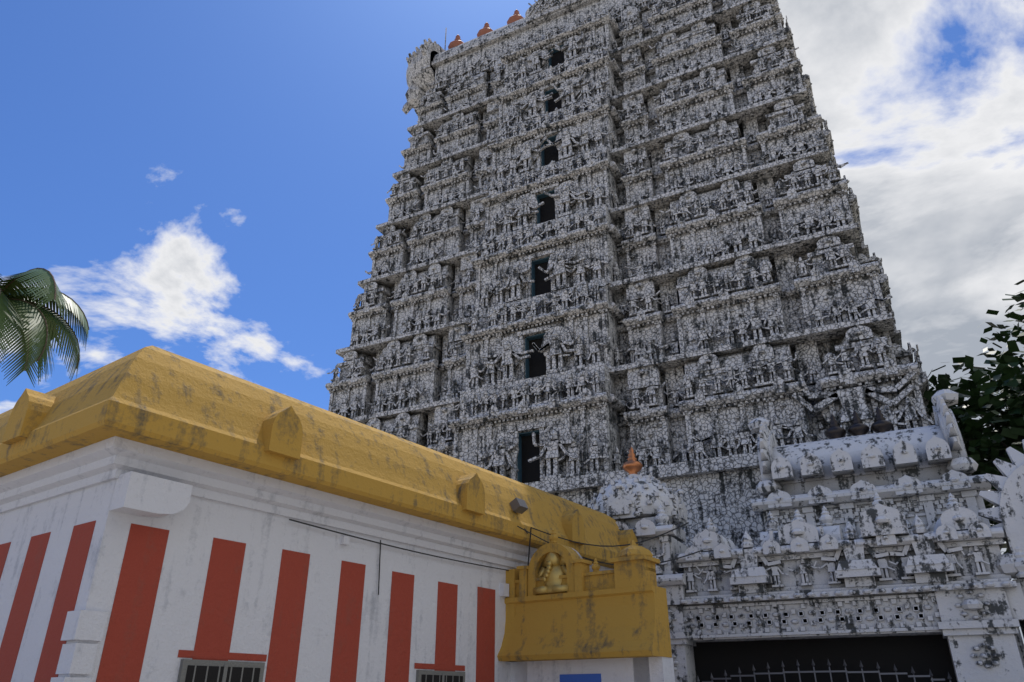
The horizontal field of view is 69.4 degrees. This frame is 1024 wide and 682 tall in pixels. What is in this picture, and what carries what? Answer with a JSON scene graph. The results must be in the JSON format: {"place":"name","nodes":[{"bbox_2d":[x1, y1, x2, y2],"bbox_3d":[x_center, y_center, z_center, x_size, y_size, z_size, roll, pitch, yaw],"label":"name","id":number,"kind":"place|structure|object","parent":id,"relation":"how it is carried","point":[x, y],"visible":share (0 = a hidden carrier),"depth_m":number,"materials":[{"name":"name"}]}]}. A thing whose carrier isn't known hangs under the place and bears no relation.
{"place":"outdoors","nodes":[
{"label":"outdoors","id":0,"kind":"place"},
{"bbox_2d":[0,268,88,387],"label":"palm tree","id":1,"kind":"object","parent":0,"point":[28,316],"depth_m":29.80,"materials":[{"name":"green plant"}]},
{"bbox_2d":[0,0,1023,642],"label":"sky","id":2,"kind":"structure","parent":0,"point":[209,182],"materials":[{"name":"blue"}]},
{"label":"ground","id":3,"kind":"structure","parent":0,"visible":0},
{"bbox_2d":[0,436,613,681],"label":"corridor wall","id":4,"kind":"structure","parent":3,"relation":"on","point":[114,487],"depth_m":11.74,"materials":[{"name":"white paint"}]},
{"bbox_2d":[0,520,494,681],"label":"painted stripes","id":5,"kind":"object","parent":4,"relation":"attached to","point":[124,648],"visible":0.78,"depth_m":11.40,"materials":[{"name":"red paint"}]},
{"bbox_2d":[0,345,637,568],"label":"roof","id":6,"kind":"structure","parent":4,"relation":"attached to","point":[152,395],"depth_m":12.33,"materials":[{"name":"yellow paint"}]},
{"bbox_2d":[510,498,527,513],"bbox_3d":[0.162,3.927,17.266,0.308,0.478,0.340,-18,-31,32],"label":"floodlight","id":7,"kind":"object","parent":6,"relation":"attached to","point":[518,505],"visible":0.89,"depth_m":17.21,"materials":[{"name":"silver metal"}]},
{"bbox_2d":[177,659,464,681],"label":"window frames","id":8,"kind":"structure","parent":4,"relation":"attached to","point":[184,663],"depth_m":11.15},
{"bbox_2d":[185,665,462,681],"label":"window grilles","id":9,"kind":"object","parent":4,"relation":"in","point":[200,674],"depth_m":11.09,"materials":[{"name":"metal"}]},
{"bbox_2d":[340,536,508,596],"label":"junction boxes","id":10,"kind":"object","parent":4,"relation":"attached to","point":[504,587],"depth_m":16.84,"materials":[{"name":"white plastic"}]},
{"bbox_2d":[289,519,703,594],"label":"electric cables","id":11,"kind":"object","parent":4,"relation":"attached to","point":[524,529],"visible":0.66,"depth_m":16.89,"materials":[{"name":"black rubber"}]},
{"bbox_2d":[511,547,674,681],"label":"shrine wall","id":12,"kind":"structure","parent":3,"relation":"on","point":[649,669],"depth_m":15.22,"materials":[{"name":"white paint"}]},
{"bbox_2d":[560,674,600,681],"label":"sign","id":13,"kind":"object","parent":12,"relation":"attached to","point":[580,677],"visible":1,"depth_m":15.43,"materials":[{"name":"blue metal"}]},
{"bbox_2d":[497,528,671,661],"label":"shrine parapet","id":14,"kind":"structure","parent":12,"relation":"attached to","point":[620,610],"depth_m":15.63,"materials":[{"name":"yellow paint"}]},
{"bbox_2d":[533,552,568,594],"bbox_3d":[0.941,5.131,16.675,0.981,1.099,0.619,-13,-29,24],"label":"deity statue","id":15,"kind":"object","parent":14,"relation":"on","point":[553,562],"visible":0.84,"depth_m":16.50,"materials":[{"name":"gold stone"}]},
{"bbox_2d":[325,0,929,548],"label":"temple tower","id":16,"kind":"structure","parent":3,"relation":"on","point":[719,492],"depth_m":37.89,"materials":[{"name":"grey stone"}]},
{"bbox_2d":[448,9,522,48],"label":"roof finials","id":17,"kind":"object","parent":16,"relation":"on","point":[486,28],"visible":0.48,"depth_m":58.12,"materials":[{"name":"metal"}]},
{"bbox_2d":[517,45,562,482],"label":"window frames","id":18,"kind":"structure","parent":16,"relation":"attached to","point":[527,340],"depth_m":39.14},
{"bbox_2d":[522,51,563,482],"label":"window openings","id":19,"kind":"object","parent":16,"relation":"in","point":[530,450],"depth_m":38.84,"materials":[{"name":"black"}]},
{"bbox_2d":[327,0,934,480],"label":"tower sculptures","id":20,"kind":"object","parent":16,"relation":"attached to","point":[557,444],"visible":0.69,"depth_m":37.14},
{"bbox_2d":[588,389,1023,681],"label":"entrance gateway","id":21,"kind":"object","parent":3,"relation":"on","point":[876,490],"visible":0.81,"depth_m":19.78,"materials":[{"name":"white stone"}]},
{"bbox_2d":[623,447,642,473],"bbox_3d":[3.958,3.950,24.363,0.680,1.000,0.647,-13,-29,24],"label":"finial","id":22,"kind":"object","parent":21,"relation":"on","point":[631,465],"visible":0.91,"depth_m":24.10,"materials":[{"name":"brown metal"}]},
{"bbox_2d":[650,515,989,592],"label":"gateway sculptures","id":23,"kind":"object","parent":21,"relation":"attached to","point":[856,564],"visible":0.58,"depth_m":18.89},
{"bbox_2d":[697,659,951,681],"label":"gate","id":24,"kind":"structure","parent":21,"relation":"attached to","point":[830,671],"depth_m":18.74,"materials":[{"name":"grey metal"}]},
{"bbox_2d":[825,407,892,438],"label":"finials","id":25,"kind":"object","parent":21,"relation":"on","point":[857,427],"visible":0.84,"depth_m":24.10,"materials":[{"name":"grey"}]},
{"bbox_2d":[693,635,956,681],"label":"gateway opening","id":26,"kind":"object","parent":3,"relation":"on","point":[922,654],"visible":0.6,"depth_m":19.25,"materials":[{"name":"black"}]},
{"bbox_2d":[922,280,1023,553],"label":"tree","id":27,"kind":"object","parent":3,"relation":"on","point":[980,443],"depth_m":28.70,"materials":[{"name":"green plant"}]}
]}

